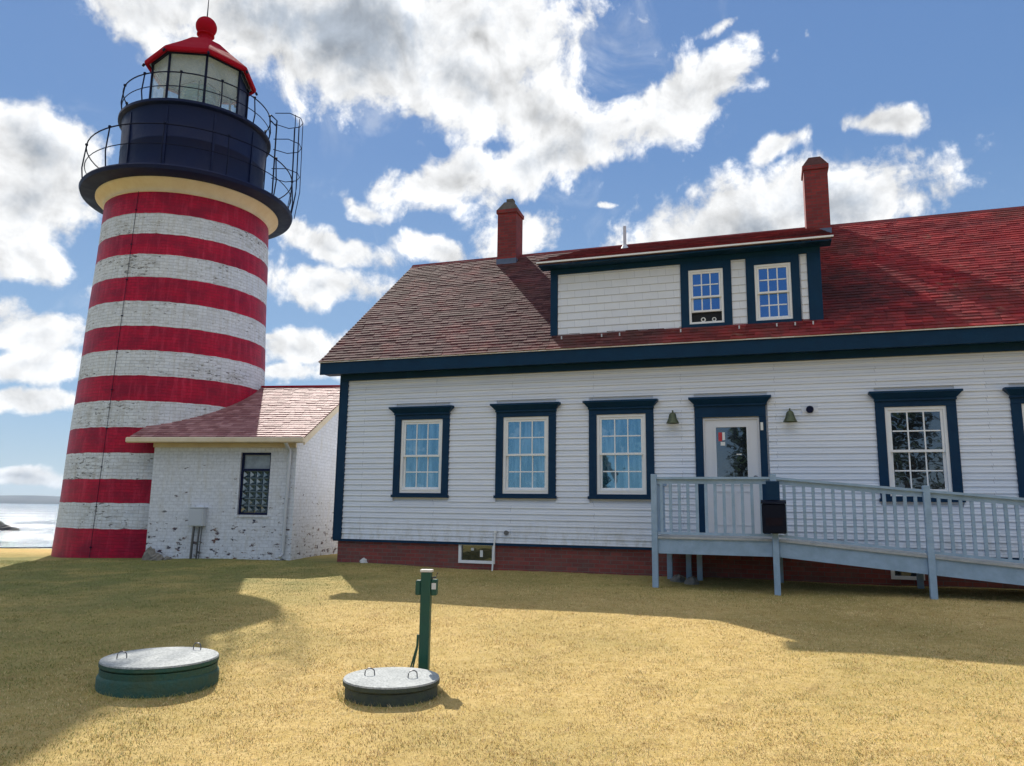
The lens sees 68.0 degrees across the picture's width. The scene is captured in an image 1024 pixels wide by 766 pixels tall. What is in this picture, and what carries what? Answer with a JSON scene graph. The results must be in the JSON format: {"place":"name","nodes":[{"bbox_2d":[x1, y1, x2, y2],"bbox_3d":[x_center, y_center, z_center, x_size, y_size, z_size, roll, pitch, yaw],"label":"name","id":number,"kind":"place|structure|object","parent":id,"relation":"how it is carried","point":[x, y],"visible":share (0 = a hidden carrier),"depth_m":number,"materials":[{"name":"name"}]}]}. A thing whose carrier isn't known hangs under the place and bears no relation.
{"place":"outdoors","nodes":[
{"label":"outdoors","id":0,"kind":"place"},
{"bbox_2d":[0,503,58,548],"bbox_3d":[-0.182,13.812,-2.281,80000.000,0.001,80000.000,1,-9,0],"label":"sea","id":1,"kind":"structure","parent":0,"point":[35,524],"depth_m":476.49,"materials":[{"name":"white liquid"}]},
{"bbox_2d":[0,521,19,529],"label":"sea rock","id":2,"kind":"object","parent":1,"relation":"in","point":[3,526],"visible":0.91,"depth_m":377.39,"materials":[{"name":"grey stone"}]},
{"bbox_2d":[0,495,59,503],"bbox_3d":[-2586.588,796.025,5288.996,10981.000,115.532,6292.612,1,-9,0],"label":"distant headland","id":3,"kind":"structure","parent":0,"point":[22,499],"depth_m":5970.13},
{"bbox_2d":[0,548,1023,765],"bbox_3d":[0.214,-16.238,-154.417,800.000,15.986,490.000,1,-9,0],"label":"ground","id":4,"kind":"structure","parent":0,"point":[24,555],"depth_m":6.58,"materials":[{"name":"yellow plant"}]},
{"bbox_2d":[0,547,51,547],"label":"rope fence","id":5,"kind":"object","parent":4,"relation":"on","point":[25,547],"visible":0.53,"depth_m":21.39,"materials":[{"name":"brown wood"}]},
{"bbox_2d":[142,546,155,559],"bbox_3d":[-8.010,3.779,16.817,0.335,0.327,0.283,1,-9,0],"label":"rubble lump","id":6,"kind":"object","parent":4,"relation":"on","point":[149,552],"visible":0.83,"depth_m":16.73,"materials":[{"name":"grey stone"}]},
{"bbox_2d":[149,553,162,560],"bbox_3d":[-7.840,3.836,16.725,0.333,0.186,0.300,1,-9,0],"label":"rubble lump","id":7,"kind":"object","parent":4,"relation":"on","point":[156,556],"visible":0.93,"depth_m":16.64,"materials":[{"name":"grey stone"}]},
{"bbox_2d":[95,642,218,698],"bbox_3d":[-2.745,2.268,5.904,0.873,0.384,0.873,1,-9,0],"label":"tank cover","id":8,"kind":"object","parent":4,"relation":"on","point":[155,672],"visible":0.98,"depth_m":5.62,"materials":[{"name":"green paint"}]},
{"bbox_2d":[51,0,302,557],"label":"lighthouse","id":9,"kind":"object","parent":4,"relation":"on","point":[189,208],"visible":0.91,"depth_m":18.84,"materials":[{"name":"red brick"}]},
{"bbox_2d":[125,385,339,559],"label":"brick shed","id":10,"kind":"structure","parent":4,"relation":"on","point":[264,457],"depth_m":17.07,"materials":[{"name":"white brick"}]},
{"bbox_2d":[188,507,207,558],"bbox_3d":[-6.996,3.336,16.789,0.370,1.161,0.184,-1,-9,8],"label":"meter box","id":11,"kind":"object","parent":10,"relation":"attached to","point":[197,516],"visible":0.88,"depth_m":16.77,"materials":[{"name":"grey plastic"}]},
{"bbox_2d":[188,509,201,524],"bbox_3d":[-7.003,2.966,16.768,0.300,0.340,0.007,-1,-9,8],"label":"cabinet door","id":12,"kind":"structure","parent":11,"relation":"in","point":[195,515],"depth_m":16.77,"materials":[{"name":"grey metal"}]},
{"bbox_2d":[235,453,270,516],"bbox_3d":[-5.736,2.272,16.946,0.775,1.430,0.180,-1,-9,8],"label":"window","id":13,"kind":"structure","parent":10,"relation":"in","point":[255,469],"depth_m":16.99,"materials":[{"name":"clear glass"}]},
{"bbox_2d":[360,558,367,562],"bbox_3d":[-3.045,3.653,15.652,0.195,0.109,0.156,1,-9,0],"label":"stone","id":14,"kind":"object","parent":4,"relation":"on","point":[363,560],"visible":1,"depth_m":15.61,"materials":[{"name":"grey stone"}]},
{"bbox_2d":[343,667,439,706],"bbox_3d":[-0.900,2.290,5.661,0.716,0.304,0.716,1,-9,0],"label":"tank cover","id":15,"kind":"object","parent":4,"relation":"on","point":[391,686],"visible":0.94,"depth_m":5.45,"materials":[{"name":"concrete"}]},
{"bbox_2d":[410,569,437,669],"bbox_3d":[-0.739,2.051,6.350,0.219,0.953,0.098,0,-9,4],"label":"utility post","id":16,"kind":"object","parent":4,"relation":"on","point":[426,587],"visible":0.84,"depth_m":6.33,"materials":[{"name":"green paint"}]},
{"bbox_2d":[318,156,1023,588],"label":"keepers house","id":17,"kind":"structure","parent":4,"relation":"on","point":[510,406],"depth_m":14.34,"materials":[{"name":"white paint"}]},
{"bbox_2d":[389,405,454,497],"bbox_3d":[-1.870,1.410,15.544,1.421,1.855,0.248,-2,-10,18],"label":"window","id":18,"kind":"structure","parent":17,"relation":"in","point":[421,447],"depth_m":15.59,"materials":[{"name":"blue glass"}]},
{"bbox_2d":[458,542,494,563],"bbox_3d":[-0.686,3.340,14.911,0.760,0.400,0.080,-2,-10,18],"label":"basement window","id":19,"kind":"structure","parent":17,"relation":"in","point":[479,554],"depth_m":14.91,"materials":[{"name":"white glass"}]},
{"bbox_2d":[490,402,560,498],"bbox_3d":[0.259,1.322,14.843,1.421,1.855,0.248,-2,-10,18],"label":"window","id":20,"kind":"structure","parent":17,"relation":"in","point":[525,460],"depth_m":14.89,"materials":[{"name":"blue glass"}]},
{"bbox_2d":[582,398,657,499],"bbox_3d":[2.047,1.248,14.253,1.421,1.855,0.248,-2,-10,18],"label":"window","id":21,"kind":"structure","parent":17,"relation":"in","point":[621,444],"depth_m":14.30,"materials":[{"name":"blue glass"}]},
{"bbox_2d":[666,410,678,423],"bbox_3d":[2.956,0.620,13.959,0.241,0.249,0.241,-2,-10,18],"label":"wall lamp","id":22,"kind":"object","parent":17,"relation":"attached to","point":[672,418],"visible":1,"depth_m":13.89,"materials":[{"name":"green metal"}]},
{"bbox_2d":[688,268,723,323],"bbox_3d":[3.683,-1.629,14.377,0.635,1.055,0.113,-2,-10,18],"label":"window","id":23,"kind":"structure","parent":17,"relation":"in","point":[706,295],"depth_m":14.37,"materials":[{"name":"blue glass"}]},
{"bbox_2d":[703,418,760,533],"bbox_3d":[3.946,1.655,13.575,0.980,2.060,0.156,-2,-10,18],"label":"door","id":24,"kind":"structure","parent":17,"relation":"in","point":[731,445],"depth_m":13.62,"materials":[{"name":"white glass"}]},
{"bbox_2d":[754,262,792,320],"bbox_3d":[4.819,-1.673,13.992,0.635,1.065,0.094,-2,-10,18],"label":"window","id":25,"kind":"structure","parent":17,"relation":"in","point":[773,288],"depth_m":13.99,"materials":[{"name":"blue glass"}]},
{"bbox_2d":[783,408,797,422],"bbox_3d":[4.882,0.560,13.321,0.242,0.249,0.241,-2,-10,18],"label":"wall lamp","id":26,"kind":"object","parent":17,"relation":"attached to","point":[790,417],"visible":1,"depth_m":13.26,"materials":[{"name":"green metal"}]},
{"bbox_2d":[891,570,924,579],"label":"basement window","id":27,"kind":"structure","parent":17,"relation":"in","point":[900,575],"depth_m":12.51,"materials":[{"name":"white glass"}]},
{"bbox_2d":[868,388,965,501],"bbox_3d":[6.791,1.052,12.689,1.421,1.855,0.248,-2,-10,18],"label":"window","id":28,"kind":"structure","parent":17,"relation":"in","point":[918,446],"depth_m":12.74,"materials":[{"name":"blue glass"}]},
{"bbox_2d":[1002,386,1023,497],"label":"window","id":29,"kind":"structure","parent":17,"relation":"in","point":[1016,394],"depth_m":12.27,"materials":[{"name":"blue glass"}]},
{"bbox_2d":[670,574,684,582],"bbox_3d":[2.866,3.368,13.082,0.249,0.152,0.233,4,-10,-17],"label":"stone","id":30,"kind":"object","parent":4,"relation":"on","point":[678,578],"visible":0.88,"depth_m":13.02,"materials":[{"name":"grey stone"}]},
{"bbox_2d":[684,576,698,584],"bbox_3d":[3.034,3.338,12.815,0.263,0.152,0.220,1,-9,0],"label":"stone","id":31,"kind":"object","parent":4,"relation":"on","point":[692,580],"visible":0.95,"depth_m":12.76,"materials":[{"name":"grey stone"}]},
{"bbox_2d":[651,474,1023,599],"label":"access ramp","id":32,"kind":"structure","parent":4,"relation":"on","point":[931,562],"depth_m":11.54,"materials":[{"name":"grey paint"}]},
{"bbox_2d":[761,481,786,533],"bbox_3d":[4.043,1.919,11.724,0.370,0.800,0.205,-2,-10,18],"label":"document box","id":33,"kind":"object","parent":32,"relation":"attached to","point":[773,513],"visible":1,"depth_m":11.64,"materials":[{"name":"black plastic"}]},
{"bbox_2d":[0,0,1023,495],"label":"sky","id":34,"kind":"structure","parent":0,"point":[660,120],"materials":[{"name":"blue"}]}
]}

